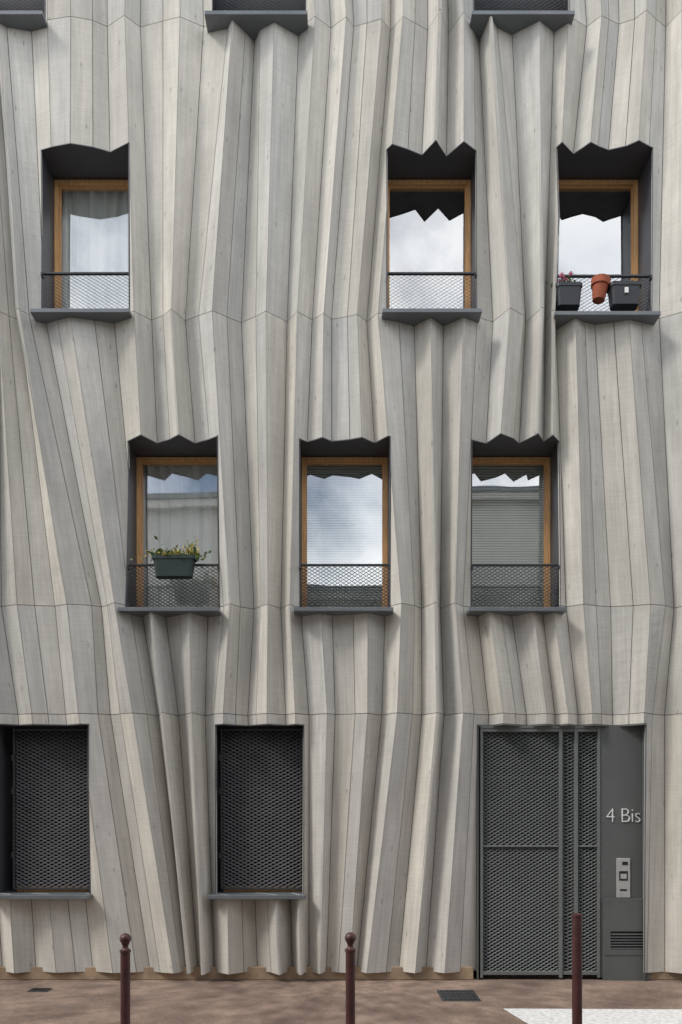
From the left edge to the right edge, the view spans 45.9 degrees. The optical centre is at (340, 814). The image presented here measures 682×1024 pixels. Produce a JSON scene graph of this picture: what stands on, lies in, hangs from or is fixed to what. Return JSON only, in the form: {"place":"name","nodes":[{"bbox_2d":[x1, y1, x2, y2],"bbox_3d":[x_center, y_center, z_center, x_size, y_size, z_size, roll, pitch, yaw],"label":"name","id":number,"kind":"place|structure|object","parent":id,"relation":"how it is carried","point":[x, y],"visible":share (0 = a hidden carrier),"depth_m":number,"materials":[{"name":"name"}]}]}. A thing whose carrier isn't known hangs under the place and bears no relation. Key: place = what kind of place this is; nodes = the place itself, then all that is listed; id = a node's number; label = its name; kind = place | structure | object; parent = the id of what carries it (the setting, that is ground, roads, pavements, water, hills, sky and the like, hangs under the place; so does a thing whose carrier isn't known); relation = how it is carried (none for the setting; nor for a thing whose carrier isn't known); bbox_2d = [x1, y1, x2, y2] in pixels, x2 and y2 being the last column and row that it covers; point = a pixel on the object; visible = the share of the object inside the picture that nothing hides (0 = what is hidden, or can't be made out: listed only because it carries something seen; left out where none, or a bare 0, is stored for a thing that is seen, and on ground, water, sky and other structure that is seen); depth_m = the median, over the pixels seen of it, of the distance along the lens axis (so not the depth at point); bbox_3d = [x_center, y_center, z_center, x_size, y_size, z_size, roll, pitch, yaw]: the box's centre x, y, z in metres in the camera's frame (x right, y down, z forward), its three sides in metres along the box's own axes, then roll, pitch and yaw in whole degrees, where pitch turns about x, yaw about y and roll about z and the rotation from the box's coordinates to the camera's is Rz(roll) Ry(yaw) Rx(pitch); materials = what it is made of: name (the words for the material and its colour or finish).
{"place":"outdoors","nodes":[
{"label":"outdoors","id":0,"kind":"place"},
{"bbox_2d":[0,0,43,10],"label":"railing mesh","id":1,"kind":"object","parent":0,"point":[21,6],"visible":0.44,"depth_m":8.05,"materials":[{"name":"black metal"}]},
{"bbox_2d":[214,0,300,10],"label":"railing mesh","id":2,"kind":"object","parent":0,"point":[255,7],"visible":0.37,"depth_m":8.05,"materials":[{"name":"black metal"}]},
{"bbox_2d":[0,969,681,1023],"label":"sidewalk","id":3,"kind":"structure","parent":0,"point":[243,1002],"depth_m":7.14,"materials":[{"name":"brown stone"}]},
{"bbox_2d":[27,988,52,991],"bbox_3d":[-2.831,1.651,7.562,0.194,0.019,0.147,0,0,0],"label":"inspection cover","id":4,"kind":"object","parent":3,"relation":"on","point":[39,989],"visible":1,"depth_m":7.55,"materials":[{"name":"metal"}]},
{"bbox_2d":[120,933,130,1023],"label":"bollard","id":5,"kind":"object","parent":3,"relation":"on","point":[125,940],"visible":1,"depth_m":4.68,"materials":[{"name":"brown metal"}]},
{"bbox_2d":[0,965,681,979],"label":"stone plinth","id":6,"kind":"structure","parent":3,"relation":"on","point":[261,973],"depth_m":8.03,"materials":[{"name":"beige stone"}]},
{"bbox_2d":[299,476,390,510],"bbox_3d":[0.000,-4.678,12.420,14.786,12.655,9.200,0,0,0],"label":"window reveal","id":7,"kind":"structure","parent":3,"relation":"on","point":[299,495],"depth_m":16.70,"materials":[{"name":"black concrete"}]},
{"bbox_2d":[0,0,675,965],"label":"cladding backing membrane","id":8,"kind":"object","parent":7,"relation":"attached to","point":[374,442],"visible":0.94,"depth_m":8.09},
{"bbox_2d":[0,0,681,974],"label":"timber cladding boards","id":9,"kind":"object","parent":7,"relation":"attached to","point":[420,642],"visible":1,"depth_m":8.00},
{"bbox_2d":[0,11,47,32],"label":"window sill","id":10,"kind":"structure","parent":9,"relation":"attached to","point":[31,21],"depth_m":7.91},
{"bbox_2d":[44,0,45,18],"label":"window reveal","id":11,"kind":"object","parent":9,"relation":"attached to","point":[45,8],"depth_m":7.99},
{"bbox_2d":[0,0,43,12],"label":"dark screen","id":12,"kind":"object","parent":11,"relation":"attached to","point":[20,2],"depth_m":8.15,"materials":[{"name":"metal"}]},
{"bbox_2d":[0,724,90,893],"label":"window reveal","id":13,"kind":"object","parent":9,"relation":"attached to","point":[6,808],"depth_m":8.25,"materials":[{"name":"black metal"}]},
{"bbox_2d":[11,727,88,888],"bbox_3d":[-2.923,-0.065,8.170,0.840,1.646,0.040,0,0,0],"label":"shutter frame","id":14,"kind":"object","parent":13,"relation":"attached to","point":[13,792],"visible":0.66,"depth_m":8.15,"materials":[{"name":"black metal"}]},
{"bbox_2d":[15,732,88,887],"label":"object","id":15,"kind":"object","parent":14,"relation":"attached to","point":[42,868],"visible":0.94,"depth_m":8.17,"materials":[{"name":"grey metal"}]},
{"bbox_2d":[18,886,88,891],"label":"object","id":16,"kind":"object","parent":14,"relation":"attached to","point":[53,890],"visible":0.5,"depth_m":8.22,"materials":[{"name":"black metal"}]},
{"bbox_2d":[16,731,88,886],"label":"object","id":17,"kind":"object","parent":13,"relation":"attached to","point":[59,783],"visible":0.21,"depth_m":8.50,"materials":[{"name":"black metal"}]},
{"bbox_2d":[0,889,91,898],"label":"window sill","id":18,"kind":"structure","parent":9,"relation":"attached to","point":[13,894],"depth_m":7.85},
{"bbox_2d":[30,308,131,325],"bbox_3d":[-2.551,-4.922,8.176,0.972,0.038,0.648,0,0,0],"label":"window sill","id":19,"kind":"structure","parent":9,"relation":"attached to","point":[46,316],"depth_m":7.89,"materials":[{"name":"grey metal"}]},
{"bbox_2d":[41,142,129,308],"bbox_3d":[-2.538,-5.784,8.212,0.907,1.686,0.576,0,0,0],"label":"window reveal","id":20,"kind":"object","parent":9,"relation":"attached to","point":[70,161],"depth_m":8.17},
{"bbox_2d":[41,272,127,278],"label":"railing frame","id":21,"kind":"object","parent":20,"relation":"on","point":[43,274],"visible":0.48,"depth_m":8.04,"materials":[{"name":"black metal"}]},
{"bbox_2d":[43,274,128,307],"bbox_3d":[-2.538,-5.188,8.050,0.883,0.445,0.009,0,0,0],"label":"railing mesh","id":22,"kind":"object","parent":21,"relation":"attached to","point":[85,291],"visible":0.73,"depth_m":8.05,"materials":[{"name":"grey metal"}]},
{"bbox_2d":[54,180,127,307],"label":"window frame","id":23,"kind":"object","parent":20,"relation":"in","point":[60,186],"visible":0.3,"depth_m":8.39,"materials":[{"name":"brown wood"}]},
{"bbox_2d":[62,190,128,307],"bbox_3d":[-2.538,-5.784,8.500,0.907,1.686,0.071,0,0,0],"label":"curtain","id":24,"kind":"object","parent":20,"relation":"attached to","point":[94,230],"visible":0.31,"depth_m":8.49,"materials":[{"name":"white fabric"}]},
{"bbox_2d":[118,607,220,617],"bbox_3d":[-1.686,-2.006,8.176,0.989,0.038,0.648,0,0,0],"label":"window sill","id":25,"kind":"structure","parent":9,"relation":"attached to","point":[165,612],"depth_m":7.87,"materials":[{"name":"grey metal"}]},
{"bbox_2d":[125,434,219,607],"bbox_3d":[-1.674,-2.881,8.199,0.924,1.712,0.603,0,0,0],"label":"window reveal","id":26,"kind":"object","parent":9,"relation":"attached to","point":[140,445],"depth_m":8.19,"materials":[{"name":"black concrete"}]},
{"bbox_2d":[127,564,218,569],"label":"railing frame","id":27,"kind":"object","parent":26,"relation":"on","point":[128,567],"visible":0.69,"depth_m":8.04,"materials":[{"name":"black metal"}]},
{"bbox_2d":[130,536,210,578],"bbox_3d":[-1.689,-2.550,7.956,0.809,0.414,0.249,0,0,0],"label":"flower planter","id":28,"kind":"object","parent":27,"relation":"attached to","point":[175,564],"visible":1,"depth_m":7.89,"materials":[{"name":"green plastic"}]},
{"bbox_2d":[129,566,217,606],"bbox_3d":[-1.674,-2.273,8.050,0.900,0.445,0.009,0,0,0],"label":"railing mesh","id":29,"kind":"object","parent":27,"relation":"attached to","point":[173,588],"visible":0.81,"depth_m":8.05,"materials":[{"name":"black metal"}]},
{"bbox_2d":[136,457,216,606],"bbox_3d":[-1.674,-2.876,8.422,0.916,1.702,0.075,0,0,0],"label":"window frame","id":30,"kind":"object","parent":26,"relation":"in","point":[141,462],"visible":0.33,"depth_m":8.38,"materials":[{"name":"brown wood"}]},
{"bbox_2d":[143,465,217,606],"bbox_3d":[-1.674,-2.881,8.501,0.924,1.712,0.070,0,0,0],"label":"window pane","id":31,"kind":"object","parent":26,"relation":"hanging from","point":[180,505],"visible":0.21,"depth_m":8.50,"materials":[{"name":"clear glass"}]},
{"bbox_2d":[204,11,307,42],"bbox_3d":[-0.830,-7.829,8.176,1.006,0.038,0.648,0,0,0],"label":"window sill","id":32,"kind":"structure","parent":9,"relation":"attached to","point":[251,24],"depth_m":7.91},
{"bbox_2d":[208,889,305,898],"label":"window sill","id":33,"kind":"structure","parent":9,"relation":"attached to","point":[255,895],"depth_m":7.85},
{"bbox_2d":[212,0,305,10],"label":"window reveal","id":34,"kind":"object","parent":9,"relation":"attached to","point":[213,5],"depth_m":8.02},
{"bbox_2d":[214,0,304,10],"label":"dark screen","id":35,"kind":"object","parent":34,"relation":"attached to","point":[253,4],"depth_m":8.15,"materials":[{"name":"metal"}]},
{"bbox_2d":[215,724,303,893],"bbox_3d":[-0.809,-0.055,8.215,0.890,1.686,0.569,0,0,0],"label":"window reveal","id":36,"kind":"object","parent":9,"relation":"attached to","point":[218,749],"depth_m":8.15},
{"bbox_2d":[219,727,302,888],"bbox_3d":[-0.808,-0.065,8.170,0.863,1.646,0.040,0,0,0],"label":"shutter frame","id":37,"kind":"object","parent":36,"relation":"attached to","point":[221,793],"visible":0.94,"depth_m":8.15,"materials":[{"name":"black metal"}]},
{"bbox_2d":[223,732,301,887],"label":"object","id":38,"kind":"object","parent":37,"relation":"attached to","point":[262,812],"visible":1,"depth_m":8.17,"materials":[{"name":"grey metal"}]},
{"bbox_2d":[224,886,301,891],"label":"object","id":39,"kind":"object","parent":37,"relation":"attached to","point":[262,890],"visible":0.71,"depth_m":8.22,"materials":[{"name":"black metal"}]},
{"bbox_2d":[223,731,301,886],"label":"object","id":40,"kind":"object","parent":36,"relation":"attached to","point":[262,796],"visible":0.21,"depth_m":8.50,"materials":[{"name":"black metal"}]},
{"bbox_2d":[294,607,392,616],"bbox_3d":[0.026,-2.006,8.176,0.972,0.038,0.648,0,0,0],"label":"window sill","id":41,"kind":"structure","parent":9,"relation":"attached to","point":[334,611],"depth_m":7.85,"materials":[{"name":"grey metal"}]},
{"bbox_2d":[299,436,390,606],"bbox_3d":[0.038,-2.881,8.210,0.907,1.712,0.580,0,0,0],"label":"window reveal","id":42,"kind":"object","parent":9,"relation":"attached to","point":[352,447],"depth_m":8.19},
{"bbox_2d":[307,465,381,606],"bbox_3d":[0.038,-2.868,8.482,0.847,1.646,0.015,0,0,0],"label":"venetian blind","id":43,"kind":"object","parent":42,"relation":"attached to","point":[344,517],"visible":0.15,"depth_m":8.48,"materials":[{"name":"white plastic"}]},
{"bbox_2d":[307,469,381,602],"bbox_3d":[0.038,-2.881,9.150,0.927,1.752,1.300,0,0,0],"label":"room interior","id":44,"kind":"object","parent":42,"relation":"attached to","point":[344,523],"depth_m":9.80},
{"bbox_2d":[300,564,388,569],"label":"railing frame","id":45,"kind":"object","parent":42,"relation":"on","point":[344,565],"visible":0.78,"depth_m":8.04,"materials":[{"name":"black metal"}]},
{"bbox_2d":[302,457,387,606],"bbox_3d":[0.038,-2.876,8.422,0.899,1.702,0.075,0,0,0],"label":"window frame","id":46,"kind":"object","parent":42,"relation":"in","point":[382,461],"visible":0.61,"depth_m":8.38,"materials":[{"name":"brown wood"}]},
{"bbox_2d":[301,566,388,606],"bbox_3d":[0.038,-2.273,8.050,0.883,0.445,0.009,0,0,0],"label":"railing mesh","id":47,"kind":"object","parent":42,"relation":"attached to","point":[344,587],"visible":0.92,"depth_m":8.05,"materials":[{"name":"black metal"}]},
{"bbox_2d":[386,140,476,307],"bbox_3d":[0.903,-5.784,8.198,0.907,1.686,0.604,0,0,0],"label":"window reveal","id":48,"kind":"object","parent":9,"relation":"attached to","point":[433,161],"depth_m":8.17,"materials":[{"name":"grey metal"}]},
{"bbox_2d":[390,190,463,307],"bbox_3d":[0.903,-5.784,9.150,0.927,1.726,1.300,0,0,0],"label":"room interior","id":49,"kind":"object","parent":48,"relation":"attached to","point":[426,230],"visible":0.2,"depth_m":9.30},
{"bbox_2d":[387,180,470,307],"bbox_3d":[0.903,-5.779,8.422,0.899,1.676,0.075,0,0,0],"label":"window frame","id":50,"kind":"object","parent":48,"relation":"attached to","point":[465,185],"visible":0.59,"depth_m":8.38,"materials":[{"name":"brown wood"}]},
{"bbox_2d":[387,272,476,278],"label":"railing frame","id":51,"kind":"object","parent":48,"relation":"on","point":[432,273],"visible":0.72,"depth_m":8.04,"materials":[{"name":"black metal"}]},
{"bbox_2d":[387,274,474,307],"bbox_3d":[0.903,-5.188,8.050,0.883,0.445,0.009,0,0,0],"label":"railing mesh","id":52,"kind":"object","parent":51,"relation":"attached to","point":[431,290],"visible":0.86,"depth_m":8.05,"materials":[{"name":"grey metal"}]},
{"bbox_2d":[382,308,481,328],"bbox_3d":[0.890,-4.922,8.176,0.972,0.038,0.648,0,0,0],"label":"window sill","id":53,"kind":"structure","parent":9,"relation":"attached to","point":[443,317],"depth_m":7.89,"materials":[{"name":"grey metal"}]},
{"bbox_2d":[471,433,560,606],"bbox_3d":[1.742,-2.881,8.187,0.890,1.712,0.626,0,0,0],"label":"window reveal","id":54,"kind":"object","parent":9,"relation":"attached to","point":[503,445],"depth_m":8.19,"materials":[{"name":"grey concrete"}]},
{"bbox_2d":[472,465,542,606],"bbox_3d":[1.742,-2.868,8.482,0.830,1.646,0.015,0,0,0],"label":"venetian blind","id":55,"kind":"object","parent":54,"relation":"attached to","point":[507,517],"visible":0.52,"depth_m":8.48,"materials":[{"name":"grey metal"}]},
{"bbox_2d":[472,469,542,602],"bbox_3d":[1.742,-2.881,9.150,0.910,1.752,1.300,0,0,0],"label":"room interior","id":56,"kind":"object","parent":54,"relation":"attached to","point":[507,523],"visible":0.04,"depth_m":9.66,"materials":[{"name":"grey"}]},
{"bbox_2d":[472,457,549,606],"bbox_3d":[1.742,-2.876,8.422,0.882,1.702,0.075,0,0,0],"label":"window frame","id":57,"kind":"object","parent":54,"relation":"in","point":[544,462],"visible":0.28,"depth_m":8.38,"materials":[{"name":"brown wood"}]},
{"bbox_2d":[472,566,557,606],"bbox_3d":[1.742,-2.273,8.050,0.866,0.445,0.009,0,0,0],"label":"railing mesh","id":58,"kind":"object","parent":54,"relation":"attached to","point":[515,586],"visible":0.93,"depth_m":8.05,"materials":[{"name":"black metal"}]},
{"bbox_2d":[471,564,559,569],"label":"railing frame","id":59,"kind":"object","parent":54,"relation":"on","point":[558,567],"visible":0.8,"depth_m":8.04,"materials":[{"name":"black metal"}]},
{"bbox_2d":[467,607,566,616],"bbox_3d":[1.729,-2.006,8.176,0.955,0.038,0.648,0,0,0],"label":"window sill","id":60,"kind":"structure","parent":9,"relation":"attached to","point":[480,611],"depth_m":7.85,"materials":[{"name":"grey metal"}]},
{"bbox_2d":[473,0,569,10],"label":"window reveal","id":61,"kind":"object","parent":9,"relation":"attached to","point":[567,5],"depth_m":8.03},
{"bbox_2d":[475,0,563,10],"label":"dark screen","id":62,"kind":"object","parent":61,"relation":"attached to","point":[487,4],"depth_m":8.15,"materials":[{"name":"metal"}]},
{"bbox_2d":[475,0,565,10],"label":"railing mesh","id":63,"kind":"object","parent":61,"relation":"attached to","point":[525,6],"visible":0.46,"depth_m":8.05,"materials":[{"name":"black metal"}]},
{"bbox_2d":[470,11,574,40],"bbox_3d":[1.780,-7.829,8.176,1.006,0.038,0.648,0,0,0],"label":"window sill","id":64,"kind":"structure","parent":9,"relation":"attached to","point":[511,22],"depth_m":7.90,"materials":[{"name":"grey metal"}]},
{"bbox_2d":[555,140,652,310],"bbox_3d":[2.619,-5.771,8.199,0.966,1.712,0.602,0,0,0],"label":"window reveal","id":65,"kind":"object","parent":9,"relation":"attached to","point":[593,161],"depth_m":8.17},
{"bbox_2d":[558,190,630,310],"bbox_3d":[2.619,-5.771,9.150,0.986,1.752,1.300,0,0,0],"label":"window pane","id":66,"kind":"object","parent":65,"relation":"attached to","point":[594,231],"visible":0.16,"depth_m":9.08,"materials":[{"name":"clear glass"}]},
{"bbox_2d":[558,180,637,310],"bbox_3d":[2.619,-5.766,8.422,0.958,1.702,0.075,0,0,0],"label":"window frame","id":67,"kind":"object","parent":65,"relation":"attached to","point":[632,185],"visible":0.34,"depth_m":8.39,"materials":[{"name":"brown wood"}]},
{"bbox_2d":[558,274,652,280],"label":"railing frame","id":68,"kind":"object","parent":65,"relation":"on","point":[613,275],"visible":0.46,"depth_m":8.04,"materials":[{"name":"black metal"}]},
{"bbox_2d":[546,271,581,310],"bbox_3d":[2.201,-5.171,7.974,0.341,0.332,0.212,0,0,0],"label":"flower planter","id":69,"kind":"object","parent":68,"relation":"attached to","point":[568,293],"visible":0.98,"depth_m":7.89,"materials":[{"name":"plastic"}]},
{"bbox_2d":[591,274,610,303],"bbox_3d":[2.573,-5.195,7.970,0.190,0.222,0.188,0,0,0],"label":"terracotta pot","id":70,"kind":"object","parent":68,"relation":"attached to","point":[600,283],"visible":1,"depth_m":7.91,"materials":[{"name":"orange ceramic"}]},
{"bbox_2d":[558,277,649,310],"bbox_3d":[2.619,-5.163,8.050,0.942,0.445,0.009,0,0,0],"label":"railing mesh","id":71,"kind":"object","parent":68,"relation":"attached to","point":[607,295],"visible":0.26,"depth_m":8.05,"materials":[{"name":"grey metal"}]},
{"bbox_2d":[607,281,641,310],"bbox_3d":[2.798,-5.119,7.976,0.312,0.211,0.208,0,0,0],"label":"flower planter","id":72,"kind":"object","parent":68,"relation":"attached to","point":[623,295],"visible":0.98,"depth_m":7.89,"materials":[{"name":"plastic"}]},
{"bbox_2d":[554,311,660,329],"bbox_3d":[2.606,-4.896,8.176,1.031,0.038,0.648,0,0,0],"label":"window sill","id":73,"kind":"structure","parent":9,"relation":"attached to","point":[562,318],"depth_m":7.88,"materials":[{"name":"grey metal"}]},
{"bbox_2d":[345,932,355,1023],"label":"bollard","id":74,"kind":"object","parent":3,"relation":"on","point":[350,939],"visible":1,"depth_m":4.67,"materials":[{"name":"brown metal"}]},
{"bbox_2d":[437,990,480,1000],"bbox_3d":[1.069,1.651,7.337,0.344,0.019,0.449,0,0,0],"label":"inspection cover","id":75,"kind":"object","parent":3,"relation":"on","point":[457,995],"visible":1,"depth_m":7.30,"materials":[{"name":"metal"}]},
{"bbox_2d":[473,723,646,980],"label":"door reveal","id":76,"kind":"object","parent":3,"relation":"on","point":[644,734],"depth_m":8.02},
{"bbox_2d":[478,732,595,968],"bbox_3d":[2.182,0.376,8.635,1.653,2.548,0.030,0,0,0],"label":"entrance inner door","id":77,"kind":"structure","parent":76,"relation":"attached to","point":[537,831],"depth_m":8.62,"materials":[{"name":"grey metal"}]},
{"bbox_2d":[479,726,599,977],"bbox_3d":[1.989,0.371,8.060,1.195,2.517,0.070,0,0,0],"label":"entrance gate frame","id":78,"kind":"object","parent":76,"relation":"attached to","point":[560,972],"visible":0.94,"depth_m":8.03,"materials":[{"name":"grey metal"}]},
{"bbox_2d":[483,732,596,970],"bbox_3d":[1.989,0.369,8.060,1.144,2.401,0.009,0,0,0],"label":"entrance gate mesh","id":79,"kind":"object","parent":78,"relation":"attached to","point":[537,855],"depth_m":8.06,"materials":[{"name":"grey metal"}]},
{"bbox_2d":[571,913,582,1023],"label":"bollard","id":80,"kind":"object","parent":3,"relation":"on","point":[576,968],"visible":1,"depth_m":4.68,"materials":[{"name":"brown metal"}]},
{"bbox_2d":[505,1009,681,1023],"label":"ground marking","id":81,"kind":"object","parent":3,"relation":"on","point":[605,1016],"visible":1,"depth_m":6.56,"materials":[{"name":"white paint"}]},
{"bbox_2d":[600,725,641,977],"bbox_3d":[2.797,0.369,8.075,0.414,2.522,0.070,0,0,0],"label":"entrance side panel","id":82,"kind":"object","parent":3,"relation":"on","point":[620,768],"visible":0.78,"depth_m":8.04,"materials":[{"name":"grey metal"}]},
{"bbox_2d":[616,858,629,897],"bbox_3d":[2.818,0.632,8.034,0.137,0.393,0.013,0,0,0],"label":"intercom plate","id":83,"kind":"object","parent":82,"relation":"attached to","point":[622,884],"visible":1,"depth_m":8.03,"materials":[{"name":"silver metal"}]},
{"bbox_2d":[618,874,626,893],"bbox_3d":[2.807,0.692,8.026,0.081,0.205,0.006,0,0,0],"label":"intercom screen","id":84,"kind":"object","parent":83,"relation":"attached to","point":[623,876],"visible":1,"depth_m":8.02,"materials":[{"name":"grey plastic"}]},
{"bbox_2d":[619,862,627,890],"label":"intercom buttons","id":85,"kind":"object","parent":83,"relation":"attached to","point":[623,872],"visible":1,"depth_m":8.03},
{"bbox_2d":[606,809,639,821],"bbox_3d":[2.819,0.006,8.035,0.340,0.137,0.008,0,0,0],"label":"house number lettering","id":86,"kind":"object","parent":82,"relation":"attached to","point":[612,816],"visible":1,"depth_m":8.03},
{"bbox_2d":[603,898,648,980],"bbox_3d":[2.839,1.264,8.016,0.452,0.854,0.046,0,0,0],"label":"meter cupboard","id":87,"kind":"object","parent":3,"relation":"on","point":[622,914],"visible":0.73,"depth_m":8.00,"materials":[{"name":"grey metal"}]},
{"bbox_2d":[611,931,641,946],"bbox_3d":[2.843,1.251,8.033,0.324,0.179,0.004,0,0,0],"label":"louvre back","id":88,"kind":"object","parent":87,"relation":"attached to","point":[626,943],"visible":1,"depth_m":8.03,"materials":[{"name":"black plastic"}]},
{"bbox_2d":[611,932,642,948],"bbox_3d":[2.843,1.256,8.012,0.324,0.161,0.032,0,0,0],"label":"meter cupboard louvre","id":89,"kind":"object","parent":87,"relation":"attached to","point":[626,937],"visible":1,"depth_m":8.01,"materials":[{"name":"grey metal"}]}
]}

